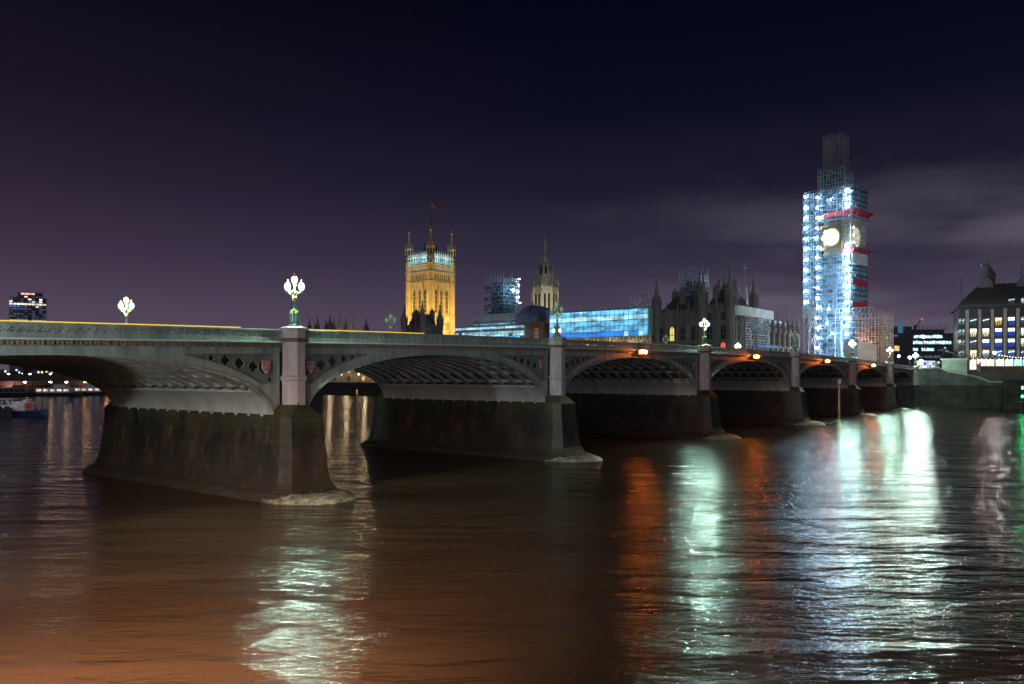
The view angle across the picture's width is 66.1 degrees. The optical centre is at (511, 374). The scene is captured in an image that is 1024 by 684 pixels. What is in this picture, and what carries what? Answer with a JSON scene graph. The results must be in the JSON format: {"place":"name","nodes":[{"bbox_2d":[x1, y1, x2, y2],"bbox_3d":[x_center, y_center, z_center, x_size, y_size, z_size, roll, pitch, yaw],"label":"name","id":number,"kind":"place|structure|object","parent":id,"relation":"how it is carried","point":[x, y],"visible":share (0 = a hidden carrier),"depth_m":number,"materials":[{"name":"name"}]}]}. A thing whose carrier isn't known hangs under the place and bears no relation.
{"place":"outdoors","nodes":[
{"label":"outdoors","id":0,"kind":"place"},
{"bbox_2d":[0,386,1023,683],"bbox_3d":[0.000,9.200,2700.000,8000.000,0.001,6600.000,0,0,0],"label":"water","id":1,"kind":"structure","parent":0,"point":[884,548],"depth_m":38.59,"materials":[{"name":"brown liquid"}]},
{"bbox_2d":[0,407,11,417],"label":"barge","id":2,"kind":"object","parent":1,"relation":"on","point":[5,412],"visible":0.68,"depth_m":168.12},
{"bbox_2d":[0,385,34,395],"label":"moored boat","id":3,"kind":"object","parent":1,"relation":"on","point":[18,390],"visible":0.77,"depth_m":343.87,"materials":[{"name":"black metal"}]},
{"bbox_2d":[0,398,48,416],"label":"river boat","id":4,"kind":"object","parent":1,"relation":"on","point":[22,408],"visible":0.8,"depth_m":171.12,"materials":[{"name":"blue metal"}]},
{"bbox_2d":[0,379,88,389],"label":"road bridge","id":5,"kind":"structure","parent":1,"relation":"in","point":[42,383],"depth_m":462.66,"materials":[{"name":"red paint"}]},
{"bbox_2d":[14,382,85,391],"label":"floating pier","id":6,"kind":"structure","parent":1,"relation":"on","point":[32,386],"depth_m":355.24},
{"bbox_2d":[30,384,82,395],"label":"moored boat","id":7,"kind":"object","parent":1,"relation":"on","point":[61,390],"visible":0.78,"depth_m":336.56,"materials":[{"name":"black"}]},
{"bbox_2d":[70,384,106,395],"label":"moored boat","id":8,"kind":"object","parent":1,"relation":"on","point":[89,390],"visible":0.48,"depth_m":349.34,"materials":[{"name":"black"}]},
{"bbox_2d":[837,379,840,422],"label":"gauge post","id":9,"kind":"object","parent":1,"relation":"in","point":[839,383],"visible":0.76,"depth_m":150.81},
{"bbox_2d":[920,385,1002,407],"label":"river wall","id":10,"kind":"structure","parent":1,"relation":"in","point":[975,396],"depth_m":221.44,"materials":[{"name":"grey stone"}]},
{"bbox_2d":[920,367,1002,384],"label":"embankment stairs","id":11,"kind":"structure","parent":10,"relation":"on","point":[935,376],"depth_m":224.49,"materials":[{"name":"stone"}]},
{"bbox_2d":[1002,379,1023,408],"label":"river wall","id":12,"kind":"structure","parent":1,"relation":"in","point":[1011,393],"depth_m":211.47,"materials":[{"name":"grey stone"}]},
{"bbox_2d":[1018,386,1023,412],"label":"green beacon","id":13,"kind":"object","parent":1,"relation":"in","point":[1022,405],"visible":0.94,"depth_m":189.71,"materials":[{"name":"brown metal"}]},
{"bbox_2d":[0,371,1023,386],"bbox_3d":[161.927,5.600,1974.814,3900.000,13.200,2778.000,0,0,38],"label":"ground","id":14,"kind":"structure","parent":0,"point":[994,375],"depth_m":588.69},
{"bbox_2d":[0,370,18,373],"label":"building","id":15,"kind":"structure","parent":14,"relation":"on","point":[4,372],"depth_m":702.43,"materials":[{"name":"black"}]},
{"bbox_2d":[10,366,31,373],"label":"building","id":16,"kind":"structure","parent":14,"relation":"on","point":[21,370],"depth_m":760.09,"materials":[{"name":"black"}]},
{"bbox_2d":[9,287,45,371],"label":"office tower","id":17,"kind":"structure","parent":14,"relation":"on","point":[27,306],"depth_m":1092.00,"materials":[{"name":"black glass"}]},
{"bbox_2d":[26,370,49,373],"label":"building","id":18,"kind":"structure","parent":14,"relation":"on","point":[36,372],"depth_m":721.96,"materials":[{"name":"black"}]},
{"bbox_2d":[307,315,346,337],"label":"turreted roof","id":19,"kind":"structure","parent":14,"relation":"on","point":[329,325],"depth_m":419.45,"materials":[{"name":"stone"}]},
{"bbox_2d":[337,315,358,337],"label":"turreted roof","id":20,"kind":"structure","parent":14,"relation":"on","point":[351,327],"depth_m":419.24,"materials":[{"name":"stone"}]},
{"bbox_2d":[317,380,382,394],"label":"terrace wall","id":21,"kind":"structure","parent":14,"relation":"on","point":[361,387],"depth_m":372.70,"materials":[{"name":"stone"}]},
{"bbox_2d":[362,319,372,338],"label":"turreted roof","id":22,"kind":"structure","parent":14,"relation":"on","point":[365,327],"depth_m":419.20,"materials":[{"name":"stone"}]},
{"bbox_2d":[401,300,443,339],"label":"river pavilion","id":23,"kind":"structure","parent":14,"relation":"on","point":[422,322],"depth_m":365.46,"materials":[{"name":"stone"}]},
{"bbox_2d":[405,199,455,334],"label":"stone tower","id":24,"kind":"structure","parent":14,"relation":"on","point":[430,277],"depth_m":554.93,"materials":[{"name":"stone"}]},
{"bbox_2d":[413,291,415,310],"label":"window","id":25,"kind":"structure","parent":24,"relation":"in","point":[414,292],"depth_m":554.91,"materials":[{"name":"glass"}]},
{"bbox_2d":[418,289,420,311],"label":"window","id":26,"kind":"structure","parent":24,"relation":"in","point":[419,292],"depth_m":551.94,"materials":[{"name":"glass"}]},
{"bbox_2d":[424,289,426,312],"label":"window","id":27,"kind":"structure","parent":24,"relation":"in","point":[425,292],"depth_m":548.18,"materials":[{"name":"glass"}]},
{"bbox_2d":[435,289,437,312],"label":"window","id":28,"kind":"structure","parent":24,"relation":"in","point":[436,292],"depth_m":549.52,"materials":[{"name":"glass"}]},
{"bbox_2d":[440,289,442,313],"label":"window","id":29,"kind":"structure","parent":24,"relation":"in","point":[441,289],"depth_m":554.23,"materials":[{"name":"glass"}]},
{"bbox_2d":[445,290,447,313],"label":"window","id":30,"kind":"structure","parent":24,"relation":"in","point":[446,292],"depth_m":557.35,"materials":[{"name":"glass"}]},
{"bbox_2d":[0,321,919,504],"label":"bridge","id":31,"kind":"structure","parent":14,"relation":"on","point":[219,414],"depth_m":79.78,"materials":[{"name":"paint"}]},
{"bbox_2d":[0,320,240,327],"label":"light strip","id":32,"kind":"object","parent":31,"relation":"on","point":[115,323],"visible":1,"depth_m":50.08,"materials":[{"name":"yellow"}]},
{"bbox_2d":[119,295,133,333],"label":"bridge lamp","id":33,"kind":"object","parent":31,"relation":"on","point":[127,312],"visible":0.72,"depth_m":76.71,"materials":[{"name":"glass"}]},
{"bbox_2d":[285,272,303,325],"bbox_3d":[-16.604,-5.754,60.081,1.536,4.140,0.961,0,0,0],"label":"bridge lamp","id":34,"kind":"object","parent":31,"relation":"on","point":[294,315],"visible":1,"depth_m":59.97,"materials":[{"name":"green metal"}]},
{"bbox_2d":[309,329,423,333],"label":"light strip","id":35,"kind":"object","parent":31,"relation":"on","point":[364,331],"visible":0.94,"depth_m":66.42,"materials":[{"name":"yellow"}]},
{"bbox_2d":[385,312,396,338],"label":"bridge lamp","id":36,"kind":"object","parent":31,"relation":"on","point":[390,322],"visible":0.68,"depth_m":103.86,"materials":[{"name":"metal"}]},
{"bbox_2d":[550,301,563,336],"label":"bridge lamp","id":37,"kind":"object","parent":31,"relation":"on","point":[556,330],"visible":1,"depth_m":87.14,"materials":[{"name":"green metal"}]},
{"bbox_2d":[637,349,647,354],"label":"navigation light","id":38,"kind":"object","parent":31,"relation":"attached to","point":[642,351],"visible":1,"depth_m":101.72,"materials":[{"name":"yellow glass"}]},
{"bbox_2d":[700,317,708,344],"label":"bridge lamp","id":39,"kind":"object","parent":31,"relation":"on","point":[704,338],"visible":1,"depth_m":116.99,"materials":[{"name":"metal"}]},
{"bbox_2d":[751,354,759,358],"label":"navigation light","id":40,"kind":"object","parent":31,"relation":"attached to","point":[755,356],"visible":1,"depth_m":132.04,"materials":[{"name":"yellow glass"}]},
{"bbox_2d":[791,330,798,350],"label":"bridge lamp","id":41,"kind":"object","parent":31,"relation":"on","point":[795,345],"visible":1,"depth_m":147.98,"materials":[{"name":"metal"}]},
{"bbox_2d":[849,341,854,356],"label":"bridge lamp","id":42,"kind":"object","parent":31,"relation":"on","point":[852,353],"visible":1,"depth_m":177.79,"materials":[{"name":"glass"}]},
{"bbox_2d":[330,330,652,381],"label":"river front","id":43,"kind":"structure","parent":14,"relation":"on","point":[351,375],"depth_m":304.48,"materials":[{"name":"stone"}]},
{"bbox_2d":[455,324,529,337],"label":"sheeted scaffold","id":44,"kind":"object","parent":43,"relation":"on","point":[513,330],"visible":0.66,"depth_m":331.35,"materials":[{"name":"blue"}]},
{"bbox_2d":[474,310,554,325],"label":"sheeted scaffold","id":45,"kind":"object","parent":44,"relation":"on","point":[495,319],"visible":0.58,"depth_m":341.99,"materials":[{"name":"grey"}]},
{"bbox_2d":[515,305,549,324],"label":"tarpaulin roof","id":46,"kind":"structure","parent":44,"relation":"on","point":[529,314],"depth_m":325.86,"materials":[{"name":"blue fabric"}]},
{"bbox_2d":[547,306,664,344],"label":"sheeted scaffold","id":47,"kind":"object","parent":43,"relation":"on","point":[628,322],"visible":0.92,"depth_m":298.35,"materials":[{"name":"blue"}]},
{"bbox_2d":[629,293,650,308],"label":"roof truss","id":48,"kind":"object","parent":47,"relation":"attached to","point":[648,302],"visible":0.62,"depth_m":292.24,"materials":[{"name":"metal"}]},
{"bbox_2d":[485,273,519,313],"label":"scaffold tower","id":49,"kind":"structure","parent":14,"relation":"on","point":[503,298],"depth_m":381.62,"materials":[{"name":"metal"}]},
{"bbox_2d":[529,322,548,337],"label":"stair house","id":50,"kind":"structure","parent":14,"relation":"on","point":[539,329],"depth_m":317.21,"materials":[{"name":"red brick"}]},
{"bbox_2d":[534,328,537,337],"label":"window","id":51,"kind":"structure","parent":50,"relation":"in","point":[536,329],"depth_m":317.18,"materials":[{"name":"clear glass"}]},
{"bbox_2d":[531,237,558,312],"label":"lantern spire","id":52,"kind":"structure","parent":14,"relation":"on","point":[544,292],"depth_m":426.03,"materials":[{"name":"stone"}]},
{"bbox_2d":[652,271,719,345],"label":"pavilion","id":53,"kind":"structure","parent":14,"relation":"on","point":[676,320],"depth_m":285.94,"materials":[{"name":"stone"}]},
{"bbox_2d":[659,326,664,341],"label":"window","id":54,"kind":"structure","parent":53,"relation":"in","point":[661,328],"depth_m":288.45,"materials":[{"name":"glass"}]},
{"bbox_2d":[669,326,674,341],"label":"window","id":55,"kind":"structure","parent":53,"relation":"in","point":[672,330],"depth_m":285.78,"materials":[{"name":"glass"}]},
{"bbox_2d":[680,325,685,340],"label":"window","id":56,"kind":"structure","parent":53,"relation":"in","point":[682,330],"depth_m":283.21,"materials":[{"name":"glass"}]},
{"bbox_2d":[691,325,694,340],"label":"window","id":57,"kind":"structure","parent":53,"relation":"in","point":[693,327],"depth_m":280.67,"materials":[{"name":"glass"}]},
{"bbox_2d":[678,266,708,302],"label":"scaffold tower","id":58,"kind":"structure","parent":14,"relation":"on","point":[689,285],"depth_m":315.74,"materials":[{"name":"metal"}]},
{"bbox_2d":[698,264,758,349],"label":"corner pavilion","id":59,"kind":"structure","parent":14,"relation":"on","point":[726,325],"depth_m":274.20,"materials":[{"name":"stone"}]},
{"bbox_2d":[707,312,711,320],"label":"window","id":60,"kind":"structure","parent":59,"relation":"in","point":[709,314],"depth_m":274.16,"materials":[{"name":"glass"}]},
{"bbox_2d":[707,324,712,339],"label":"window","id":61,"kind":"structure","parent":59,"relation":"in","point":[710,329],"depth_m":274.03,"materials":[{"name":"glass"}]},
{"bbox_2d":[720,340,725,347],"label":"window","id":62,"kind":"structure","parent":59,"relation":"in","point":[721,344],"depth_m":271.04,"materials":[{"name":"glass"}]},
{"bbox_2d":[720,323,725,339],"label":"window","id":63,"kind":"structure","parent":59,"relation":"in","point":[723,327],"depth_m":271.04,"materials":[{"name":"glass"}]},
{"bbox_2d":[721,312,725,319],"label":"window","id":64,"kind":"structure","parent":59,"relation":"in","point":[723,315],"depth_m":271.04,"materials":[{"name":"glass"}]},
{"bbox_2d":[737,324,739,339],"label":"window","id":65,"kind":"structure","parent":59,"relation":"in","point":[738,327],"depth_m":274.77,"materials":[{"name":"glass"}]},
{"bbox_2d":[735,266,777,350],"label":"pavilion scaffold","id":66,"kind":"object","parent":14,"relation":"on","point":[754,313],"visible":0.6,"depth_m":283.16,"materials":[{"name":"metal"}]},
{"bbox_2d":[758,313,799,351],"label":"range","id":67,"kind":"structure","parent":14,"relation":"on","point":[781,338],"depth_m":308.20,"materials":[{"name":"stone"}]},
{"bbox_2d":[821,146,862,355],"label":"clock tower","id":68,"kind":"structure","parent":14,"relation":"on","point":[832,237],"depth_m":318.43,"materials":[{"name":"grey stone"}]},
{"bbox_2d":[802,132,893,361],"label":"tower scaffold","id":69,"kind":"object","parent":14,"relation":"on","point":[861,259],"visible":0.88,"depth_m":318.51,"materials":[{"name":"black"}]},
{"bbox_2d":[873,327,892,361],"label":"brick chimney block","id":70,"kind":"structure","parent":14,"relation":"on","point":[878,343],"depth_m":345.00,"materials":[{"name":"brown brick"}]},
{"bbox_2d":[862,322,952,369],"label":"office block","id":71,"kind":"structure","parent":14,"relation":"on","point":[908,342],"depth_m":401.38,"materials":[{"name":"black glass"}]},
{"bbox_2d":[914,360,927,368],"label":"display panel","id":72,"kind":"object","parent":14,"relation":"on","point":[924,363],"visible":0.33,"depth_m":239.96,"materials":[{"name":"white metal"}]},
{"bbox_2d":[940,358,971,373],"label":"statue plinth","id":73,"kind":"structure","parent":14,"relation":"on","point":[960,365],"depth_m":225.43,"materials":[{"name":"green stone"}]},
{"bbox_2d":[942,347,967,357],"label":"chariot statue","id":74,"kind":"object","parent":73,"relation":"on","point":[962,354],"visible":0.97,"depth_m":226.81,"materials":[{"name":"green metal"}]},
{"bbox_2d":[951,257,1023,357],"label":"office building","id":75,"kind":"structure","parent":14,"relation":"on","point":[987,312],"depth_m":271.62,"materials":[{"name":"sandstone"},{"name":"bronze"},{"name":"glass"}]},
{"bbox_2d":[958,339,961,347],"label":"window","id":76,"kind":"structure","parent":75,"relation":"in","point":[959,341],"depth_m":274.30,"materials":[{"name":"glass"}]},
{"bbox_2d":[958,329,961,336],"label":"window","id":77,"kind":"structure","parent":75,"relation":"in","point":[959,330],"depth_m":274.30,"materials":[{"name":"glass"}]},
{"bbox_2d":[958,318,961,326],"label":"window","id":78,"kind":"structure","parent":75,"relation":"in","point":[959,319],"depth_m":274.30,"materials":[{"name":"glass"}]},
{"bbox_2d":[970,350,976,357],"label":"window","id":79,"kind":"structure","parent":75,"relation":"in","point":[973,353],"depth_m":272.90,"materials":[{"name":"glass"}]},
{"bbox_2d":[970,339,976,347],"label":"window","id":80,"kind":"structure","parent":75,"relation":"in","point":[973,342],"depth_m":272.90,"materials":[{"name":"glass"}]},
{"bbox_2d":[970,328,976,336],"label":"window","id":81,"kind":"structure","parent":75,"relation":"in","point":[973,331],"depth_m":272.90,"materials":[{"name":"glass"}]},
{"bbox_2d":[970,318,976,325],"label":"window","id":82,"kind":"structure","parent":75,"relation":"in","point":[973,321],"depth_m":272.90,"materials":[{"name":"glass"}]},
{"bbox_2d":[982,350,989,357],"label":"window","id":83,"kind":"structure","parent":75,"relation":"in","point":[985,353],"depth_m":271.50,"materials":[{"name":"glass"}]},
{"bbox_2d":[982,339,989,346],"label":"window","id":84,"kind":"structure","parent":75,"relation":"in","point":[985,342],"depth_m":271.50,"materials":[{"name":"glass"}]},
{"bbox_2d":[982,328,989,336],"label":"window","id":85,"kind":"structure","parent":75,"relation":"in","point":[985,331],"depth_m":271.43,"materials":[{"name":"glass"}]},
{"bbox_2d":[982,317,989,325],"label":"window","id":86,"kind":"structure","parent":75,"relation":"in","point":[985,320],"depth_m":271.40,"materials":[{"name":"glass"}]},
{"bbox_2d":[995,349,1001,357],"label":"window","id":87,"kind":"structure","parent":75,"relation":"in","point":[998,351],"depth_m":269.78,"materials":[{"name":"glass"}]},
{"bbox_2d":[995,339,1001,346],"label":"window","id":88,"kind":"structure","parent":75,"relation":"in","point":[998,342],"depth_m":269.75,"materials":[{"name":"glass"}]},
{"bbox_2d":[995,328,1001,336],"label":"window","id":89,"kind":"structure","parent":75,"relation":"in","point":[998,331],"depth_m":269.85,"materials":[{"name":"glass"}]},
{"bbox_2d":[995,317,1001,325],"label":"window","id":90,"kind":"structure","parent":75,"relation":"in","point":[998,321],"depth_m":269.72,"materials":[{"name":"glass"}]},
{"bbox_2d":[1007,349,1014,357],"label":"window","id":91,"kind":"structure","parent":75,"relation":"in","point":[1010,352],"depth_m":268.40,"materials":[{"name":"glass"}]},
{"bbox_2d":[1007,338,1014,346],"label":"window","id":92,"kind":"structure","parent":75,"relation":"in","point":[1010,341],"depth_m":268.40,"materials":[{"name":"glass"}]},
{"bbox_2d":[1007,327,1014,335],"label":"window","id":93,"kind":"structure","parent":75,"relation":"in","point":[1010,331],"depth_m":268.27,"materials":[{"name":"glass"}]},
{"bbox_2d":[1007,317,1014,324],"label":"window","id":94,"kind":"structure","parent":75,"relation":"in","point":[1010,320],"depth_m":268.30,"materials":[{"name":"glass"}]},
{"bbox_2d":[1008,298,1014,303],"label":"window","id":95,"kind":"structure","parent":75,"relation":"in","point":[1010,300],"depth_m":267.75,"materials":[{"name":"glass"}]},
{"bbox_2d":[1020,349,1023,357],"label":"window","id":96,"kind":"structure","parent":75,"relation":"in","point":[1022,350],"depth_m":267.03,"materials":[{"name":"glass"}]},
{"bbox_2d":[1020,338,1023,346],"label":"window","id":97,"kind":"structure","parent":75,"relation":"in","point":[1022,339],"depth_m":267.03,"materials":[{"name":"glass"}]},
{"bbox_2d":[1020,327,1023,335],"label":"window","id":98,"kind":"structure","parent":75,"relation":"in","point":[1022,328],"depth_m":267.03,"materials":[{"name":"glass"}]},
{"bbox_2d":[1020,316,1023,324],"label":"window","id":99,"kind":"structure","parent":75,"relation":"in","point":[1022,317],"depth_m":267.03,"materials":[{"name":"glass"}]},
{"bbox_2d":[0,0,1023,371],"label":"sky","id":100,"kind":"structure","parent":0,"point":[182,159],"materials":[{"name":"purple"}]},
{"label":"street","id":101,"kind":"structure","parent":0,"visible":0},
{"bbox_2d":[844,340,876,360],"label":"hoarding","id":102,"kind":"object","parent":101,"relation":"on","point":[864,350],"visible":0.61,"depth_m":286.05,"materials":[{"name":"white wood"}]},
{"bbox_2d":[928,360,934,366],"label":"display panel","id":103,"kind":"object","parent":101,"relation":"on","point":[931,363],"visible":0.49,"depth_m":240.96,"materials":[{"name":"white metal"}]},
{"bbox_2d":[970,358,1023,369],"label":"shop arcade","id":104,"kind":"object","parent":101,"relation":"on","point":[974,362],"visible":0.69,"depth_m":261.45,"materials":[{"name":"stone"}]},
{"bbox_2d":[970,360,975,368],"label":"shop window","id":105,"kind":"structure","parent":104,"relation":"in","point":[972,362],"depth_m":261.83,"materials":[{"name":"white glass"}]},
{"bbox_2d":[977,360,984,365],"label":"shop window","id":106,"kind":"structure","parent":104,"relation":"in","point":[982,361],"depth_m":261.74,"materials":[{"name":"white glass"}]},
{"bbox_2d":[987,360,993,365],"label":"shop window","id":107,"kind":"structure","parent":104,"relation":"in","point":[989,362],"depth_m":261.61,"materials":[{"name":"white glass"}]},
{"bbox_2d":[996,360,1003,365],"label":"shop window","id":108,"kind":"structure","parent":104,"relation":"in","point":[998,362],"depth_m":261.55,"materials":[{"name":"white glass"}]},
{"bbox_2d":[1005,359,1012,365],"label":"shop window","id":109,"kind":"structure","parent":104,"relation":"in","point":[1007,362],"depth_m":261.42,"materials":[{"name":"white glass"}]},
{"bbox_2d":[1014,359,1021,365],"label":"shop window","id":110,"kind":"structure","parent":104,"relation":"in","point":[1017,362],"depth_m":261.32,"materials":[{"name":"teal glass"}]},
{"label":"pavement","id":111,"kind":"structure","parent":0,"visible":0},
{"bbox_2d":[977,364,1023,370],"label":"brick wall","id":112,"kind":"structure","parent":111,"relation":"on","point":[999,368],"depth_m":227.44,"materials":[{"name":"stone"}]}
]}

